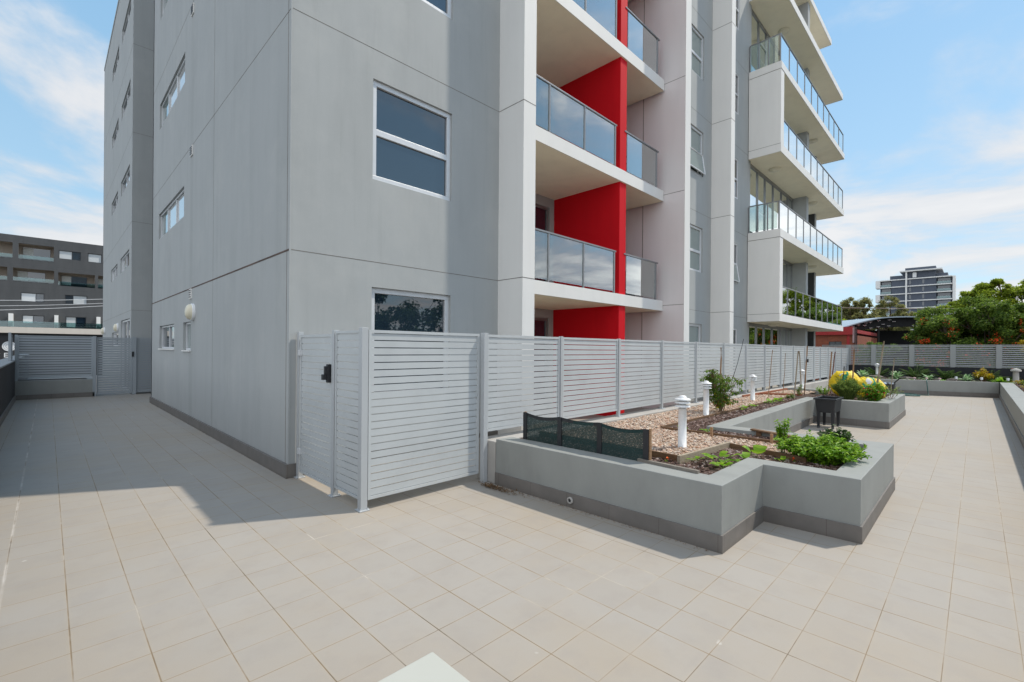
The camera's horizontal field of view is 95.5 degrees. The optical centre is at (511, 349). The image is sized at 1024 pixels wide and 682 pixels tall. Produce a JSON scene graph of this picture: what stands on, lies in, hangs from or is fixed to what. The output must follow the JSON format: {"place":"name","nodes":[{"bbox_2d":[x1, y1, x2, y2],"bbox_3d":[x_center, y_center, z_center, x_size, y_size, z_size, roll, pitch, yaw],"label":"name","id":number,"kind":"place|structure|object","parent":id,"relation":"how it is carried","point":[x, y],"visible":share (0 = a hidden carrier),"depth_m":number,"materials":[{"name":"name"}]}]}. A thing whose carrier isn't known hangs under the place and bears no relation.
{"place":"outdoors","nodes":[
{"label":"outdoors","id":0,"kind":"place"},
{"bbox_2d":[0,233,102,374],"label":"apartment building","id":1,"kind":"structure","parent":0,"point":[49,273],"depth_m":62.05,"materials":[{"name":"grey concrete"}]},
{"bbox_2d":[0,335,25,359],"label":"shop sign","id":2,"kind":"object","parent":1,"relation":"attached to","point":[3,346],"visible":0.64,"depth_m":58.49,"materials":[{"name":"grey paint"}]},
{"bbox_2d":[21,292,43,301],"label":"window","id":3,"kind":"structure","parent":1,"relation":"in","point":[38,297],"depth_m":60.79,"materials":[{"name":"white glass"}]},
{"bbox_2d":[22,315,43,323],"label":"window","id":4,"kind":"structure","parent":1,"relation":"in","point":[31,319],"depth_m":60.80,"materials":[{"name":"white glass"}]},
{"bbox_2d":[59,250,80,260],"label":"window","id":5,"kind":"structure","parent":1,"relation":"in","point":[69,255],"depth_m":63.24,"materials":[{"name":"white glass"}]},
{"bbox_2d":[65,295,86,304],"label":"window","id":6,"kind":"structure","parent":1,"relation":"in","point":[69,299],"depth_m":63.69,"materials":[{"name":"grey glass"}]},
{"bbox_2d":[66,317,85,327],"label":"window","id":7,"kind":"structure","parent":1,"relation":"in","point":[71,322],"depth_m":63.74,"materials":[{"name":"white glass"}]},
{"bbox_2d":[88,253,101,262],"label":"window","id":8,"kind":"structure","parent":1,"relation":"in","point":[96,258],"depth_m":65.07,"materials":[{"name":"white glass"}]},
{"bbox_2d":[102,0,153,393],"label":"apartment block","id":9,"kind":"structure","parent":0,"point":[128,181],"depth_m":16.19,"materials":[{"name":"grey paint"}]},
{"bbox_2d":[122,252,128,271],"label":"window","id":10,"kind":"structure","parent":9,"relation":"in","point":[125,261],"depth_m":17.32,"materials":[{"name":"glass"}]},
{"bbox_2d":[122,168,129,193],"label":"window","id":11,"kind":"structure","parent":9,"relation":"in","point":[127,178],"depth_m":17.25,"materials":[{"name":"glass"}]},
{"bbox_2d":[122,319,129,387],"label":"window","id":12,"kind":"structure","parent":9,"relation":"in","point":[126,323],"depth_m":17.12,"materials":[{"name":"grey glass"}]},
{"bbox_2d":[123,87,129,114],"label":"window","id":13,"kind":"structure","parent":9,"relation":"in","point":[128,94],"depth_m":17.29,"materials":[{"name":"glass"}]},
{"bbox_2d":[124,3,130,35],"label":"window","id":14,"kind":"structure","parent":9,"relation":"in","point":[127,19],"depth_m":17.22,"materials":[{"name":"glass"}]},
{"bbox_2d":[0,375,1023,681],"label":"terrace floor","id":15,"kind":"structure","parent":0,"point":[142,539],"depth_m":3.28,"materials":[{"name":"tile"}]},
{"bbox_2d":[15,377,94,399],"bbox_3d":[-14.197,1.212,14.472,1.725,0.550,1.130,0,0,-45],"label":"planter box","id":16,"kind":"object","parent":15,"relation":"on","point":[31,389],"visible":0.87,"depth_m":14.09,"materials":[{"name":"paint"}]},
{"bbox_2d":[8,332,151,395],"bbox_3d":[-12.774,0.523,14.572,4.068,1.950,1.002,0,0,-45],"label":"slat fence","id":17,"kind":"object","parent":15,"relation":"on","point":[92,359],"visible":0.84,"depth_m":14.29,"materials":[{"name":"grey metal"}]},
{"bbox_2d":[97,337,133,393],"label":"slat gate","id":18,"kind":"structure","parent":17,"relation":"attached to","point":[113,341],"depth_m":15.09,"materials":[{"name":"grey metal"}]},
{"bbox_2d":[378,652,469,681],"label":"side table","id":19,"kind":"object","parent":15,"relation":"on","point":[431,667],"visible":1,"depth_m":1.29,"materials":[{"name":"white plastic"}]},
{"bbox_2d":[149,0,844,478],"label":"apartment building","id":20,"kind":"structure","parent":15,"relation":"on","point":[549,168],"depth_m":8.84,"materials":[{"name":"grey paint"}]},
{"bbox_2d":[162,324,173,348],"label":"window","id":21,"kind":"structure","parent":20,"relation":"in","point":[167,331],"depth_m":11.83,"materials":[{"name":"grey glass"}]},
{"bbox_2d":[161,189,183,236],"bbox_3d":[-8.262,-3.251,11.347,0.054,0.670,3.230,0,0,-45],"label":"window","id":22,"kind":"structure","parent":20,"relation":"in","point":[175,211],"depth_m":11.40,"materials":[{"name":"glass"}]},
{"bbox_2d":[162,59,184,124],"bbox_3d":[-8.239,-6.181,11.347,0.054,0.670,3.230,0,0,-45],"label":"window","id":23,"kind":"structure","parent":20,"relation":"in","point":[179,81],"depth_m":11.40,"materials":[{"name":"grey glass"}]},
{"bbox_2d":[186,322,190,349],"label":"window","id":24,"kind":"structure","parent":20,"relation":"in","point":[188,325],"depth_m":10.14,"materials":[{"name":"glass"}]},
{"bbox_2d":[185,303,194,320],"bbox_3d":[-6.518,-0.752,9.385,0.143,0.350,0.350,0,0,-45],"label":"wall light","id":25,"kind":"object","parent":20,"relation":"attached to","point":[189,311],"visible":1,"depth_m":9.30,"materials":[{"name":"white plastic"}]},
{"bbox_2d":[371,287,448,392],"bbox_3d":[-1.525,-0.087,6.995,1.370,1.550,0.054,0,0,-45],"label":"window","id":26,"kind":"structure","parent":20,"relation":"in","point":[393,310],"depth_m":6.98,"materials":[{"name":"glass"}]},
{"bbox_2d":[373,80,450,200],"bbox_3d":[-1.491,-3.062,6.985,1.370,1.400,0.054,0,0,-45],"label":"window","id":27,"kind":"structure","parent":20,"relation":"in","point":[411,136],"depth_m":6.95,"materials":[{"name":"blue glass"}]},
{"bbox_2d":[422,0,451,18],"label":"window","id":28,"kind":"structure","parent":20,"relation":"in","point":[443,6],"depth_m":7.36,"materials":[{"name":"blue glass"}]},
{"bbox_2d":[534,317,547,410],"bbox_3d":[-0.158,0.379,11.234,3.060,2.400,0.054,0,0,-45],"label":"window","id":29,"kind":"structure","parent":20,"relation":"in","point":[540,324],"depth_m":12.15,"materials":[{"name":"glass"}]},
{"bbox_2d":[535,204,548,281],"bbox_3d":[-0.135,-2.541,11.234,3.060,2.400,0.054,0,0,-45],"label":"window","id":30,"kind":"structure","parent":20,"relation":"in","point":[541,212],"depth_m":12.14,"materials":[{"name":"glass"}]},
{"bbox_2d":[689,323,699,371],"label":"window","id":31,"kind":"structure","parent":20,"relation":"in","point":[694,329],"depth_m":14.03,"materials":[{"name":"grey glass"}]},
{"bbox_2d":[690,224,700,272],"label":"window","id":32,"kind":"structure","parent":20,"relation":"in","point":[695,232],"depth_m":14.02,"materials":[{"name":"grey glass"}]},
{"bbox_2d":[690,125,701,175],"bbox_3d":[5.239,-5.933,13.692,1.600,1.350,0.054,0,0,-45],"label":"window","id":33,"kind":"structure","parent":20,"relation":"in","point":[696,136],"depth_m":14.03,"materials":[{"name":"grey glass"}]},
{"bbox_2d":[691,25,702,79],"bbox_3d":[5.262,-8.863,13.692,1.600,1.350,0.054,0,0,-45],"label":"window","id":34,"kind":"structure","parent":20,"relation":"in","point":[696,39],"depth_m":14.00,"materials":[{"name":"grey glass"}]},
{"bbox_2d":[733,329,736,343],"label":"window","id":35,"kind":"structure","parent":20,"relation":"in","point":[734,330],"depth_m":16.24,"materials":[{"name":"silver metal"}]},
{"bbox_2d":[734,243,736,283],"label":"window","id":36,"kind":"structure","parent":20,"relation":"in","point":[735,245],"depth_m":16.26,"materials":[{"name":"silver metal"}]},
{"bbox_2d":[734,158,737,198],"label":"window","id":37,"kind":"structure","parent":20,"relation":"in","point":[736,161],"depth_m":16.27,"materials":[{"name":"glass"}]},
{"bbox_2d":[735,72,738,113],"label":"window","id":38,"kind":"structure","parent":20,"relation":"in","point":[736,76],"depth_m":16.25,"materials":[{"name":"glass"}]},
{"bbox_2d":[736,0,738,29],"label":"window","id":39,"kind":"structure","parent":20,"relation":"in","point":[737,1],"depth_m":16.26,"materials":[{"name":"silver metal"}]},
{"bbox_2d":[294,327,848,512],"bbox_3d":[6.412,0.751,13.526,23.910,1.800,1.825,0,0,-45],"label":"slat fence","id":40,"kind":"object","parent":15,"relation":"on","point":[353,468],"visible":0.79,"depth_m":5.55,"materials":[{"name":"grey metal"}]},
{"bbox_2d":[297,334,331,487],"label":"slat gate","id":41,"kind":"structure","parent":40,"relation":"attached to","point":[314,450],"depth_m":5.36,"materials":[{"name":"grey metal"}]},
{"bbox_2d":[478,481,706,550],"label":"leaf litter","id":42,"kind":"object","parent":15,"relation":"on","point":[490,485],"visible":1,"depth_m":5.28,"materials":[{"name":"brown plant"}]},
{"bbox_2d":[477,378,830,482],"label":"fence kerb","id":43,"kind":"structure","parent":15,"relation":"on","point":[491,457],"depth_m":7.55,"materials":[{"name":"concrete"}]},
{"bbox_2d":[495,387,905,553],"bbox_3d":[5.157,1.375,8.475,11.829,0.533,3.354,0,0,-45],"label":"planter box","id":44,"kind":"object","parent":15,"relation":"on","point":[724,510],"visible":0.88,"depth_m":4.27,"materials":[{"name":"paint"}]},
{"bbox_2d":[523,411,651,460],"bbox_3d":[0.725,0.948,4.975,0.041,0.395,1.653,0,0,-45],"label":"shade cloth screen","id":45,"kind":"object","parent":44,"relation":"on","point":[605,439],"visible":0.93,"depth_m":4.87,"materials":[{"name":"green fabric"}]},
{"bbox_2d":[521,392,886,474],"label":"bark mulch","id":46,"kind":"object","parent":44,"relation":"in","point":[696,425],"visible":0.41,"depth_m":5.12,"materials":[{"name":"brown wood"}]},
{"bbox_2d":[652,450,676,462],"bbox_3d":[1.019,1.116,5.352,0.030,0.105,1.880,0,0,-44],"label":"timber edging","id":47,"kind":"object","parent":46,"relation":"on","point":[658,454],"visible":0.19,"depth_m":4.77,"materials":[{"name":"wood"}]},
{"bbox_2d":[637,458,699,473],"bbox_3d":[1.418,1.106,4.253,0.040,0.110,0.601,0,0,-42],"label":"timber edging","id":48,"kind":"object","parent":46,"relation":"on","point":[686,469],"visible":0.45,"depth_m":4.21,"materials":[{"name":"wood"}]},
{"bbox_2d":[677,442,729,463],"bbox_3d":[2.079,1.127,4.998,1.103,0.120,0.035,0,0,-41],"label":"timber edging","id":49,"kind":"object","parent":46,"relation":"on","point":[681,458],"visible":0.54,"depth_m":4.90,"materials":[{"name":"beige wood"}]},
{"bbox_2d":[700,451,738,465],"bbox_3d":[2.031,1.083,4.660,0.327,0.111,0.345,0,0,-18],"label":"seedling","id":50,"kind":"object","parent":46,"relation":"on","point":[722,453],"visible":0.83,"depth_m":4.66,"materials":[{"name":"green plant"}]},
{"bbox_2d":[662,426,778,442],"bbox_3d":[2.970,1.153,5.875,2.261,0.082,0.030,0,0,43],"label":"timber edging","id":51,"kind":"object","parent":46,"relation":"on","point":[732,436],"visible":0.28,"depth_m":6.01,"materials":[{"name":"brown wood"}]},
{"bbox_2d":[709,461,732,468],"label":"seedling","id":52,"kind":"object","parent":46,"relation":"on","point":[726,464],"visible":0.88,"depth_m":4.38,"materials":[{"name":"green plant"}]},
{"bbox_2d":[660,393,803,427],"bbox_3d":[4.948,1.168,9.498,0.030,0.082,7.960,0,0,45],"label":"timber edging","id":53,"kind":"object","parent":46,"relation":"on","point":[705,416],"visible":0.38,"depth_m":8.07,"materials":[{"name":"brown wood"}]},
{"bbox_2d":[736,452,749,460],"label":"seedling","id":54,"kind":"object","parent":46,"relation":"on","point":[744,455],"visible":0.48,"depth_m":4.70,"materials":[{"name":"green plant"}]},
{"bbox_2d":[742,445,766,457],"bbox_3d":[2.540,1.079,4.855,0.246,0.126,0.234,0,0,-45],"label":"seedling","id":55,"kind":"object","parent":46,"relation":"on","point":[758,449],"visible":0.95,"depth_m":4.88,"materials":[{"name":"green plant"}]},
{"bbox_2d":[730,443,806,463],"bbox_3d":[2.730,1.137,4.998,0.030,0.110,0.820,0,0,-32],"label":"timber edging","id":56,"kind":"object","parent":46,"relation":"on","point":[773,453],"visible":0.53,"depth_m":4.90,"materials":[{"name":"brown wood"}]},
{"bbox_2d":[750,428,794,437],"bbox_3d":[3.334,1.124,5.930,0.091,0.125,0.639,0,0,-24],"label":"edging","id":57,"kind":"object","parent":46,"relation":"on","point":[759,432],"visible":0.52,"depth_m":6.06,"materials":[{"name":"wood"}]},
{"bbox_2d":[760,393,801,395],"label":"timber edging","id":58,"kind":"object","parent":46,"relation":"on","point":[780,394],"visible":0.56,"depth_m":11.81,"materials":[{"name":"wood"}]},
{"bbox_2d":[793,351,798,397],"bbox_3d":[6.922,0.630,11.330,0.138,1.173,0.035,0,0,-7],"label":"garden stake","id":59,"kind":"object","parent":46,"relation":"on","point":[796,374],"visible":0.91,"depth_m":11.32,"materials":[{"name":"wood"}]},
{"bbox_2d":[804,346,807,394],"bbox_3d":[7.471,0.570,11.819,0.098,1.301,0.039,0,0,-3],"label":"garden stake","id":60,"kind":"object","parent":46,"relation":"on","point":[805,368],"visible":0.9,"depth_m":11.81,"materials":[{"name":"brown wood"}]},
{"bbox_2d":[773,429,871,465],"bbox_3d":[3.126,1.012,4.720,0.800,0.329,0.847,0,0,-45],"label":"parsley plant","id":61,"kind":"object","parent":46,"relation":"on","point":[827,450],"visible":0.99,"depth_m":4.58,"materials":[{"name":"green plant"}]},
{"bbox_2d":[817,424,854,442],"bbox_3d":[3.690,1.028,5.302,0.369,0.325,0.344,0,0,24],"label":"strawberry plant","id":62,"kind":"object","parent":46,"relation":"on","point":[847,435],"visible":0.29,"depth_m":5.28,"materials":[{"name":"green plant"}]},
{"bbox_2d":[828,371,858,395],"bbox_3d":[8.429,0.896,11.794,0.446,0.725,0.667,0,0,-31],"label":"potting mix bag","id":63,"kind":"object","parent":46,"relation":"on","point":[832,380],"visible":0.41,"depth_m":11.76,"materials":[{"name":"yellow plastic"}]},
{"bbox_2d":[831,373,863,399],"bbox_3d":[7.694,0.888,10.647,0.640,0.671,0.664,0,0,-45],"label":"rosemary bush","id":64,"kind":"object","parent":46,"relation":"on","point":[849,389],"visible":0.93,"depth_m":10.56,"materials":[{"name":"green plant"}]},
{"bbox_2d":[855,377,887,398],"bbox_3d":[8.681,0.968,11.325,0.550,0.593,0.774,0,0,-45],"label":"potting mix bag","id":65,"kind":"object","parent":46,"relation":"on","point":[866,380],"visible":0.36,"depth_m":11.19,"materials":[{"name":"yellow plastic"}]},
{"bbox_2d":[859,382,889,401],"bbox_3d":[8.033,0.981,10.268,0.551,0.532,0.580,0,0,9],"label":"pepper plant","id":66,"kind":"object","parent":46,"relation":"on","point":[876,393],"visible":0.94,"depth_m":10.21,"materials":[{"name":"green plant"}]},
{"bbox_2d":[877,341,884,382],"bbox_3d":[8.743,0.520,11.055,0.047,1.424,0.193,0,0,-45],"label":"garden stake","id":67,"kind":"object","parent":46,"relation":"on","point":[880,362],"visible":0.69,"depth_m":11.03,"materials":[{"name":"wood"}]},
{"bbox_2d":[882,386,903,398],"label":"young shrub","id":68,"kind":"object","parent":46,"relation":"on","point":[895,389],"visible":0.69,"depth_m":10.61,"materials":[{"name":"green plant"}]},
{"bbox_2d":[604,390,814,454],"bbox_3d":[5.203,1.174,8.812,10.770,0.027,3.000,0,0,-45],"label":"gravel bed","id":69,"kind":"object","parent":44,"relation":"in","point":[690,433],"visible":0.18,"depth_m":6.39,"materials":[{"name":"brown gravel"}]},
{"bbox_2d":[674,395,690,447],"bbox_3d":[1.983,0.846,5.409,0.188,0.619,0.188,0,0,-45],"label":"bollard light","id":70,"kind":"object","parent":69,"relation":"on","point":[683,401],"visible":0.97,"depth_m":5.37,"materials":[{"name":"white plastic"}]},
{"bbox_2d":[701,381,711,415],"bbox_3d":[3.370,0.857,8.067,0.188,0.619,0.188,0,0,-45],"label":"bollard light","id":71,"kind":"object","parent":69,"relation":"on","point":[706,387],"visible":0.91,"depth_m":8.03,"materials":[{"name":"white plastic"}]},
{"bbox_2d":[699,369,745,411],"bbox_3d":[3.807,0.774,8.510,0.704,0.842,0.871,0,0,-45],"label":"tomato plant","id":72,"kind":"object","parent":69,"relation":"on","point":[715,390],"visible":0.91,"depth_m":8.43,"materials":[{"name":"green plant"}]},
{"bbox_2d":[748,374,756,399],"bbox_3d":[5.471,0.880,10.562,0.184,0.607,0.184,0,0,-45],"label":"bollard light","id":73,"kind":"object","parent":69,"relation":"on","point":[752,387],"visible":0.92,"depth_m":10.52,"materials":[{"name":"white plastic"}]},
{"bbox_2d":[742,388,787,396],"bbox_3d":[6.785,1.164,12.371,3.302,0.080,0.040,0,0,-43],"label":"timber edging","id":74,"kind":"object","parent":69,"relation":"on","point":[758,393],"visible":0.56,"depth_m":12.31,"materials":[{"name":"wood"}]},
{"bbox_2d":[774,418,790,452],"bbox_3d":[2.972,0.967,5.122,0.153,0.435,0.185,0,0,-21],"label":"parsley plant","id":75,"kind":"object","parent":69,"relation":"on","point":[780,432],"visible":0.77,"depth_m":5.10,"materials":[{"name":"green plant"}]},
{"bbox_2d":[813,396,843,428],"bbox_3d":[6.712,1.339,9.854,0.730,0.630,0.410,0,0,-45],"label":"tub planter","id":76,"kind":"object","parent":15,"relation":"on","point":[828,404],"visible":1,"depth_m":9.69,"materials":[{"name":"grey plastic"}]},
{"bbox_2d":[894,380,928,395],"bbox_3d":[14.818,1.428,17.175,1.686,0.577,0.850,0,0,2],"label":"garden hose","id":77,"kind":"object","parent":15,"relation":"on","point":[908,394],"visible":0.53,"depth_m":17.13,"materials":[{"name":"rubber"}]},
{"bbox_2d":[880,379,998,397],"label":"retaining wall","id":78,"kind":"structure","parent":15,"relation":"on","point":[963,388],"depth_m":17.12,"materials":[{"name":"paint"}]},
{"bbox_2d":[999,382,1023,447],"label":"retaining wall","id":79,"kind":"structure","parent":15,"relation":"on","point":[1011,396],"depth_m":10.86,"materials":[{"name":"paint"}]},
{"bbox_2d":[0,0,1023,313],"label":"sky","id":80,"kind":"structure","parent":0,"point":[929,116],"materials":[{"name":"blue"}]},
{"bbox_2d":[815,327,876,379],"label":"brick building","id":81,"kind":"structure","parent":0,"point":[852,336],"depth_m":39.11,"materials":[{"name":"red brick"}]},
{"bbox_2d":[829,341,841,345],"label":"window","id":82,"kind":"structure","parent":81,"relation":"in","point":[839,343],"depth_m":38.87,"materials":[{"name":"grey"}]},
{"bbox_2d":[883,377,905,392],"bbox_3d":[13.116,1.327,16.078,0.500,0.760,0.806,0,0,-45],"label":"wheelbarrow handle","id":83,"kind":"object","parent":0,"point":[893,385],"visible":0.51,"depth_m":15.92,"materials":[{"name":"metal"}]},
{"bbox_2d":[875,266,955,330],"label":"apartment tower","id":84,"kind":"structure","parent":0,"point":[923,287],"depth_m":189.39,"materials":[{"name":"concrete"}]},
{"bbox_2d":[938,293,949,297],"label":"window","id":85,"kind":"structure","parent":84,"relation":"in","point":[940,295],"depth_m":185.55,"materials":[{"name":"grey"}]},
{"bbox_2d":[938,277,950,283],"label":"window","id":86,"kind":"structure","parent":84,"relation":"in","point":[940,280],"depth_m":185.46,"materials":[{"name":"grey"}]},
{"bbox_2d":[938,285,950,290],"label":"window","id":87,"kind":"structure","parent":84,"relation":"in","point":[945,287],"depth_m":185.46,"materials":[{"name":"grey"}]},
{"bbox_2d":[842,307,1013,308],"bbox_3d":[37.101,-3.659,40.002,32.529,0.457,0.063,0,0,0],"label":"power cable","id":88,"kind":"object","parent":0,"point":[898,308],"visible":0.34,"depth_m":39.98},
{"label":"bed soil","id":89,"kind":"object","parent":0,"visible":0},
{"bbox_2d":[857,369,870,376],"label":"striped plant","id":90,"kind":"object","parent":89,"relation":"on","point":[862,373],"visible":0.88,"depth_m":19.52,"materials":[{"name":"green plant"}]},
{"bbox_2d":[863,367,891,375],"bbox_3d":[15.676,0.989,19.928,1.315,0.481,1.214,0,0,-45],"label":"cycad","id":91,"kind":"object","parent":89,"relation":"on","point":[871,371],"visible":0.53,"depth_m":19.86,"materials":[{"name":"green plant"}]},
{"bbox_2d":[889,371,906,379],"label":"striped plant","id":92,"kind":"object","parent":89,"relation":"on","point":[897,375],"visible":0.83,"depth_m":18.73,"materials":[{"name":"green plant"}]},
{"bbox_2d":[898,364,936,378],"bbox_3d":[16.541,0.923,19.030,1.470,0.628,1.317,0,0,-10],"label":"cycad","id":93,"kind":"object","parent":89,"relation":"on","point":[916,374],"visible":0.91,"depth_m":18.96,"materials":[{"name":"green plant"}]},
{"bbox_2d":[859,376,1023,391],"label":"bed mulch","id":94,"kind":"object","parent":89,"relation":"on","point":[1018,385],"visible":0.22,"depth_m":17.46,"materials":[{"name":"brown soil"}]},
{"bbox_2d":[927,368,963,379],"bbox_3d":[17.280,0.993,18.376,1.334,0.500,1.341,0,0,-45],"label":"cycad","id":95,"kind":"object","parent":89,"relation":"on","point":[944,375],"visible":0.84,"depth_m":18.30,"materials":[{"name":"green plant"}]},
{"bbox_2d":[958,374,977,380],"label":"striped plant","id":96,"kind":"object","parent":89,"relation":"on","point":[966,377],"visible":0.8,"depth_m":17.38,"materials":[{"name":"green plant"}]},
{"bbox_2d":[973,367,993,381],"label":"yellow shrub","id":97,"kind":"object","parent":89,"relation":"on","point":[981,373],"visible":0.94,"depth_m":17.13,"materials":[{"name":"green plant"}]},
{"bbox_2d":[970,370,1007,380],"bbox_3d":[17.977,1.019,17.592,1.091,0.458,1.193,0,0,-22],"label":"cycad","id":98,"kind":"object","parent":89,"relation":"on","point":[996,375],"visible":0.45,"depth_m":17.51,"materials":[{"name":"green plant"}]},
{"bbox_2d":[987,377,1015,383],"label":"striped plant","id":99,"kind":"object","parent":89,"relation":"on","point":[999,379],"visible":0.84,"depth_m":16.68,"materials":[{"name":"green plant"}]},
{"bbox_2d":[1010,368,1021,382],"bbox_3d":[18.315,0.971,16.892,0.290,0.550,0.286,0,0,-45],"label":"bollard light","id":100,"kind":"object","parent":89,"relation":"on","point":[1015,373],"visible":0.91,"depth_m":16.84,"materials":[{"name":"metal"}]},
{"bbox_3d":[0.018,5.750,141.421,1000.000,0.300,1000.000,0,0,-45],"label":"street ground","id":101,"kind":"structure","parent":0,"visible":0},
{"bbox_2d":[0,354,28,426],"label":"boundary wall","id":102,"kind":"structure","parent":101,"relation":"on","point":[7,386],"depth_m":11.03,"materials":[{"name":"grey paint"}]},
{"bbox_2d":[838,297,882,329],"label":"gum tree","id":103,"kind":"object","parent":101,"relation":"on","point":[855,311],"visible":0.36,"depth_m":59.74,"materials":[{"name":"green plant"}]},
{"bbox_2d":[854,341,901,365],"bbox_3d":[25.039,2.629,32.323,2.888,6.366,2.558,0,0,-18],"label":"round tree","id":104,"kind":"object","parent":101,"relation":"on","point":[872,343],"visible":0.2,"depth_m":31.95,"materials":[{"name":"green plant"}]},
{"bbox_2d":[826,316,931,365],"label":"arched canopy","id":105,"kind":"object","parent":101,"relation":"on","point":[888,337],"visible":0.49,"depth_m":45.73,"materials":[{"name":"white plastic"}]},
{"bbox_2d":[868,295,916,330],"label":"gum tree","id":106,"kind":"object","parent":101,"relation":"on","point":[885,304],"visible":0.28,"depth_m":60.21,"materials":[{"name":"green plant"}]},
{"bbox_2d":[821,365,1023,386],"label":"parapet wall","id":107,"kind":"structure","parent":101,"relation":"on","point":[1003,372],"depth_m":19.29,"materials":[{"name":"black paint"}]},
{"bbox_2d":[822,345,1023,368],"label":"slat fence","id":108,"kind":"object","parent":107,"relation":"on","point":[952,352],"visible":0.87,"depth_m":19.28,"materials":[{"name":"grey metal"}]},
{"bbox_2d":[893,294,1023,368],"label":"flowering tree","id":109,"kind":"object","parent":101,"relation":"on","point":[993,323],"visible":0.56,"depth_m":33.59,"materials":[{"name":"green plant"}]},
{"bbox_2d":[936,278,1023,311],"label":"layered tree","id":110,"kind":"object","parent":101,"relation":"on","point":[1010,293],"visible":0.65,"depth_m":48.52,"materials":[{"name":"green plant"}]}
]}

